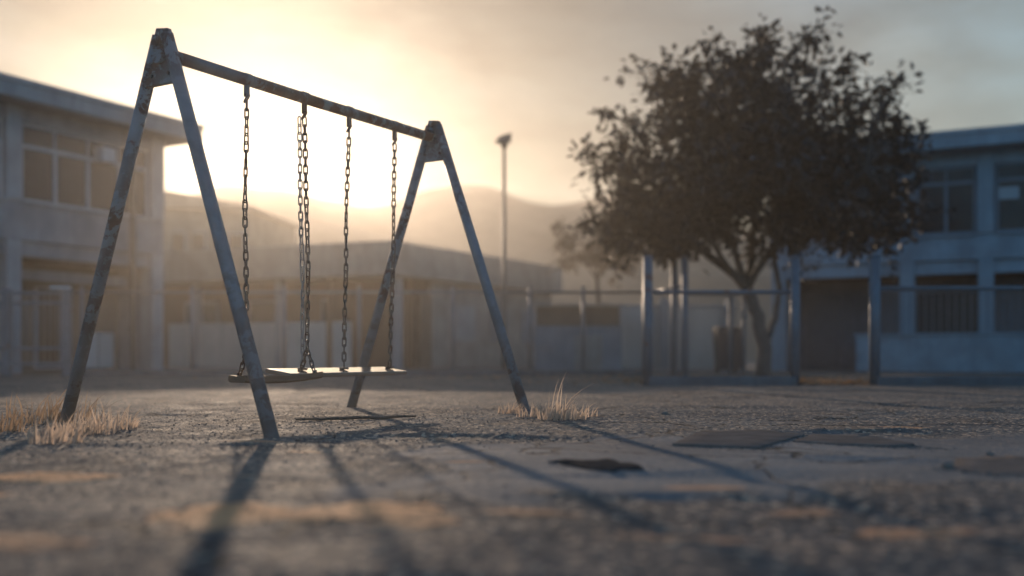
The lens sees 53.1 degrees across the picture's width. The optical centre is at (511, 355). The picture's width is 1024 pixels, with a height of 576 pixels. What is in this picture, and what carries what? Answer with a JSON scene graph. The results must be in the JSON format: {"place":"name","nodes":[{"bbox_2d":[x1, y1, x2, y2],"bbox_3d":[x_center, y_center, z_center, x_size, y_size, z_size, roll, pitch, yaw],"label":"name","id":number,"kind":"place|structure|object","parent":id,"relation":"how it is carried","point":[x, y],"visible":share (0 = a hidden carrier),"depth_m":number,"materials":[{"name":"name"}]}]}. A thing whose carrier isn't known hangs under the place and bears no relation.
{"place":"outdoors","nodes":[
{"label":"outdoors","id":0,"kind":"place"},
{"bbox_2d":[0,72,203,373],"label":"school building","id":1,"kind":"structure","parent":0,"point":[61,152],"depth_m":27.72,"materials":[{"name":"grey paint"}]},
{"bbox_2d":[0,117,7,199],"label":"window","id":2,"kind":"structure","parent":1,"relation":"in","point":[1,141],"depth_m":25.45,"materials":[{"name":"paint"}]},
{"bbox_2d":[34,286,61,368],"bbox_3d":[-12.798,-0.765,28.246,0.065,2.270,0.820,0,0,29],"label":"doorway","id":3,"kind":"structure","parent":1,"relation":"in","point":[36,288],"depth_m":28.19,"materials":[{"name":"paint"}]},
{"bbox_2d":[22,122,152,221],"bbox_3d":[-11.412,-4.883,27.647,0.270,2.066,4.130,0,0,29],"label":"window","id":4,"kind":"structure","parent":1,"relation":"in","point":[60,170],"depth_m":27.30,"materials":[{"name":"glass"}]},
{"bbox_2d":[86,333,97,367],"bbox_3d":[-12.135,-0.150,29.422,0.080,1.020,0.500,0,0,29],"label":"door","id":5,"kind":"structure","parent":1,"relation":"in","point":[91,363],"depth_m":29.50,"materials":[{"name":"white paint"}]},
{"bbox_2d":[98,333,113,367],"bbox_3d":[-11.863,-0.150,29.911,0.080,1.020,0.500,0,0,29],"label":"door","id":6,"kind":"structure","parent":1,"relation":"in","point":[108,349],"depth_m":29.88,"materials":[{"name":"white paint"}]},
{"bbox_2d":[163,190,298,251],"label":"house","id":7,"kind":"structure","parent":0,"point":[186,226],"depth_m":59.34,"materials":[{"name":"paint"}]},
{"bbox_2d":[172,231,186,250],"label":"window","id":8,"kind":"structure","parent":7,"relation":"in","point":[179,238],"depth_m":58.90,"materials":[{"name":"paint"}]},
{"bbox_2d":[192,232,205,249],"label":"window","id":9,"kind":"structure","parent":7,"relation":"in","point":[198,238],"depth_m":59.18,"materials":[{"name":"paint"}]},
{"bbox_2d":[231,233,243,247],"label":"window","id":10,"kind":"structure","parent":7,"relation":"in","point":[236,238],"depth_m":59.73,"materials":[{"name":"paint"}]},
{"bbox_2d":[163,240,561,368],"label":"building","id":11,"kind":"structure","parent":0,"point":[417,268],"depth_m":36.54,"materials":[{"name":"paint"}]},
{"bbox_2d":[185,301,219,323],"bbox_3d":[-11.791,-1.340,38.956,1.610,1.400,0.099,0,0,23],"label":"window","id":12,"kind":"structure","parent":11,"relation":"in","point":[214,313],"depth_m":38.77,"materials":[{"name":"glass"}]},
{"bbox_2d":[249,300,274,322],"bbox_3d":[-9.034,-1.340,37.774,1.610,1.400,0.099,0,0,23],"label":"window","id":13,"kind":"structure","parent":11,"relation":"in","point":[265,313],"depth_m":37.80,"materials":[{"name":"glass"}]},
{"bbox_2d":[322,299,325,321],"bbox_3d":[-6.094,-1.340,36.513,1.610,1.400,0.099,0,0,23],"label":"window","id":14,"kind":"structure","parent":11,"relation":"in","point":[324,301],"depth_m":36.74,"materials":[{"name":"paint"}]},
{"bbox_2d":[418,294,430,368],"bbox_3d":[-3.074,-0.840,36.027,0.139,2.600,0.618,0,0,31],"label":"door","id":15,"kind":"structure","parent":11,"relation":"in","point":[424,313],"depth_m":35.90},
{"bbox_2d":[188,185,770,272],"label":"hills","id":16,"kind":"structure","parent":0,"point":[435,218],"depth_m":171.17,"materials":[{"name":"brown"}]},
{"bbox_2d":[0,361,1023,575],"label":"ground","id":17,"kind":"structure","parent":0,"point":[727,478],"depth_m":3.68,"materials":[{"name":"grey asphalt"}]},
{"bbox_2d":[0,406,51,432],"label":"dry grass tuft","id":18,"kind":"object","parent":17,"relation":"on","point":[13,424],"visible":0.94,"depth_m":6.19,"materials":[{"name":"plant"}]},
{"bbox_2d":[0,286,72,375],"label":"yard gate","id":19,"kind":"structure","parent":17,"relation":"on","point":[65,303],"depth_m":22.57,"materials":[{"name":"metal"}]},
{"bbox_2d":[23,411,94,444],"bbox_3d":[-2.470,0.380,5.595,0.395,0.188,0.905,0,0,-19],"label":"dry grass tuft","id":20,"kind":"object","parent":17,"relation":"on","point":[57,435],"visible":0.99,"depth_m":5.36,"materials":[{"name":"plant"}]},
{"bbox_2d":[6,389,124,422],"bbox_3d":[-3.297,0.320,7.243,0.912,0.291,0.789,0,0,15],"label":"dry grass tuft","id":21,"kind":"object","parent":17,"relation":"on","point":[50,410],"visible":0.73,"depth_m":7.23,"materials":[{"name":"plant"}]},
{"bbox_2d":[50,398,146,435],"bbox_3d":[-2.457,0.361,6.208,0.525,0.217,0.824,0,0,-35],"label":"dry grass tuft","id":22,"kind":"object","parent":17,"relation":"on","point":[93,424],"visible":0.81,"depth_m":6.19,"materials":[{"name":"plant"}]},
{"bbox_2d":[60,28,529,437],"bbox_3d":[-1.499,-0.743,7.496,2.146,2.492,2.942,0,0,31],"label":"swing set","id":23,"kind":"object","parent":17,"relation":"on","point":[166,60],"visible":0.99,"depth_m":6.61,"materials":[{"name":"blue paint"}]},
{"bbox_2d":[228,99,322,382],"bbox_3d":[-1.611,-0.758,7.029,0.170,1.892,0.714,0,0,34],"label":"swing","id":24,"kind":"object","parent":23,"relation":"hanging from","point":[240,378],"visible":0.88,"depth_m":7.03,"materials":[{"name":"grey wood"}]},
{"bbox_2d":[265,116,406,376],"bbox_3d":[-1.286,-0.773,7.699,0.240,1.862,1.341,0,0,31],"label":"swing","id":25,"kind":"object","parent":23,"relation":"hanging from","point":[343,371],"visible":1,"depth_m":7.71,"materials":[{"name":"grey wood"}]},
{"bbox_2d":[296,415,415,420],"bbox_3d":[-1.085,0.437,7.164,0.840,0.031,0.044,0,0,-14],"label":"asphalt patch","id":26,"kind":"object","parent":17,"relation":"on","point":[356,417],"visible":1,"depth_m":7.16,"materials":[{"name":"black asphalt"}]},
{"bbox_2d":[73,286,642,375],"bbox_3d":[-3.425,-0.542,23.000,12.895,2.045,0.220,0,0,0],"label":"chain link fence","id":27,"kind":"object","parent":17,"relation":"on","point":[359,293],"visible":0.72,"depth_m":22.98,"materials":[{"name":"metal"}]},
{"bbox_2d":[495,133,511,369],"bbox_3d":[-0.246,-3.007,29.980,0.471,6.974,0.395,0,0,0],"label":"street lamp","id":28,"kind":"object","parent":17,"relation":"on","point":[504,141],"visible":0.82,"depth_m":29.95,"materials":[{"name":"metal"}]},
{"bbox_2d":[498,399,523,413],"bbox_3d":[-0.007,0.391,7.884,0.213,0.134,0.169,0,0,0],"label":"dry grass tuft","id":29,"kind":"object","parent":17,"relation":"on","point":[512,411],"visible":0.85,"depth_m":7.88,"materials":[{"name":"plant"}]},
{"bbox_2d":[516,373,598,420],"bbox_3d":[0.336,0.287,7.354,0.622,0.344,0.672,0,0,0],"label":"dry grass tuft","id":30,"kind":"object","parent":17,"relation":"on","point":[553,414],"visible":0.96,"depth_m":7.26,"materials":[{"name":"plant"}]},
{"bbox_2d":[194,373,955,384],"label":"fallen leaves","id":31,"kind":"object","parent":17,"relation":"on","point":[839,381],"visible":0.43,"depth_m":17.16,"materials":[{"name":"brown plant"}]},
{"bbox_2d":[532,304,625,369],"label":"shed","id":32,"kind":"structure","parent":17,"relation":"on","point":[571,340],"depth_m":31.00,"materials":[{"name":"grey paint"}]},
{"bbox_2d":[575,335,601,369],"bbox_3d":[2.315,-0.090,30.985,0.840,1.040,0.040,0,0,0],"label":"door","id":33,"kind":"structure","parent":32,"relation":"in","point":[590,340],"depth_m":30.96,"materials":[{"name":"metal"}]},
{"bbox_2d":[546,217,642,303],"bbox_3d":[3.643,-2.500,40.109,4.076,6.022,3.322,0,0,-42],"label":"tree","id":34,"kind":"object","parent":17,"relation":"on","point":[594,259],"visible":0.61,"depth_m":39.92,"materials":[{"name":"green plant"}]},
{"bbox_2d":[548,458,642,472],"bbox_3d":[0.375,0.471,4.296,0.302,0.042,0.478,0,0,-29],"label":"asphalt patch","id":35,"kind":"object","parent":17,"relation":"on","point":[610,465],"visible":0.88,"depth_m":4.25,"materials":[{"name":"black asphalt"}]},
{"bbox_2d":[653,255,688,375],"bbox_3d":[3.284,-0.772,21.768,0.194,2.465,2.718,0,0,-9],"label":"chain link fence","id":36,"kind":"object","parent":17,"relation":"on","point":[683,307],"visible":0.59,"depth_m":21.12,"materials":[{"name":"metal"}]},
{"bbox_2d":[679,294,745,374],"bbox_3d":[4.703,-0.537,24.000,1.576,1.995,0.115,0,0,0],"label":"chain link fence","id":37,"kind":"object","parent":17,"relation":"on","point":[730,328],"visible":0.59,"depth_m":23.97,"materials":[{"name":"metal"}]},
{"bbox_2d":[642,255,800,385],"bbox_3d":[3.231,-0.532,15.800,2.444,2.025,0.220,0,0,0],"label":"chain link fence","id":38,"kind":"object","parent":17,"relation":"on","point":[649,379],"visible":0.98,"depth_m":15.74,"materials":[{"name":"metal"}]},
{"bbox_2d":[711,326,741,372],"bbox_3d":[5.700,-0.159,27.001,0.744,1.239,0.784,0,0,0],"label":"wheeled bin","id":39,"kind":"object","parent":17,"relation":"on","point":[724,358],"visible":0.66,"depth_m":26.68,"materials":[{"name":"plastic"}]},
{"bbox_2d":[672,429,803,448],"bbox_3d":[1.248,0.468,5.649,0.594,0.046,1.172,0,0,26],"label":"broken slab","id":40,"kind":"object","parent":17,"relation":"on","point":[754,438],"depth_m":5.51,"materials":[{"name":"grey concrete"}]},
{"bbox_2d":[563,5,957,375],"bbox_3d":[5.220,-3.380,21.814,8.115,7.881,6.569,0,0,-36],"label":"broadleaf tree","id":41,"kind":"object","parent":17,"relation":"on","point":[812,166],"visible":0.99,"depth_m":20.84,"materials":[{"name":"green plant"}]},
{"bbox_2d":[793,434,914,446],"bbox_3d":[1.870,0.472,5.532,0.604,0.045,0.685,0,0,27],"label":"broken slab","id":42,"kind":"object","parent":17,"relation":"on","point":[841,439],"depth_m":5.45,"materials":[{"name":"grey concrete"}]},
{"bbox_2d":[868,254,1023,385],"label":"chain link fence","id":43,"kind":"object","parent":17,"relation":"on","point":[875,377],"visible":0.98,"depth_m":15.74,"materials":[{"name":"metal"}]},
{"bbox_2d":[941,462,953,467],"bbox_3d":[1.762,0.446,4.139,0.048,0.027,0.038,0,0,0],"label":"stone","id":44,"kind":"object","parent":17,"relation":"on","point":[946,465],"visible":0.82,"depth_m":4.13,"materials":[{"name":"grey stone"}]},
{"bbox_2d":[950,455,1023,476],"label":"broken slab","id":45,"kind":"object","parent":17,"relation":"on","point":[1007,465],"depth_m":4.19,"materials":[{"name":"grey concrete"}]},
{"bbox_2d":[0,0,1023,229],"label":"sky","id":46,"kind":"structure","parent":0,"point":[533,71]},
{"bbox_2d":[278,216,770,360],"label":"hills","id":47,"kind":"structure","parent":0,"point":[322,232],"depth_m":104.06,"materials":[{"name":"brown"}]},
{"bbox_2d":[620,299,746,368],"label":"garden wall","id":48,"kind":"structure","parent":0,"point":[634,332],"depth_m":35.12,"materials":[{"name":"concrete"}]},
{"bbox_2d":[751,123,1023,372],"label":"school building","id":49,"kind":"structure","parent":0,"point":[978,181],"depth_m":29.09,"materials":[{"name":"blue paint"}]},
{"bbox_2d":[804,294,841,368],"bbox_3d":[9.678,-0.740,31.891,1.120,2.320,0.065,0,0,26],"label":"doorway","id":50,"kind":"structure","parent":49,"relation":"in","point":[822,313],"depth_m":31.85,"materials":[{"name":"paint"}]},
{"bbox_2d":[789,173,898,242],"bbox_3d":[9.706,-4.333,30.201,3.220,1.966,0.270,0,0,26],"label":"window","id":51,"kind":"structure","parent":49,"relation":"in","point":[878,179],"depth_m":30.15,"materials":[{"name":"grey glass"}]},
{"bbox_2d":[915,165,976,237],"bbox_3d":[12.259,-4.333,28.935,1.620,1.966,0.270,0,0,26],"label":"window","id":52,"kind":"structure","parent":49,"relation":"in","point":[953,187],"depth_m":28.95,"materials":[{"name":"grey glass"}]},
{"bbox_2d":[916,291,977,332],"bbox_3d":[12.814,-1.240,30.337,2.320,1.320,0.065,0,0,26],"label":"window","id":53,"kind":"structure","parent":49,"relation":"in","point":[967,296],"depth_m":30.25,"materials":[{"name":"glass"}]},
{"bbox_2d":[994,162,1023,233],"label":"window","id":54,"kind":"structure","parent":49,"relation":"in","point":[1009,213],"depth_m":28.29,"materials":[{"name":"grey glass"}]}
]}

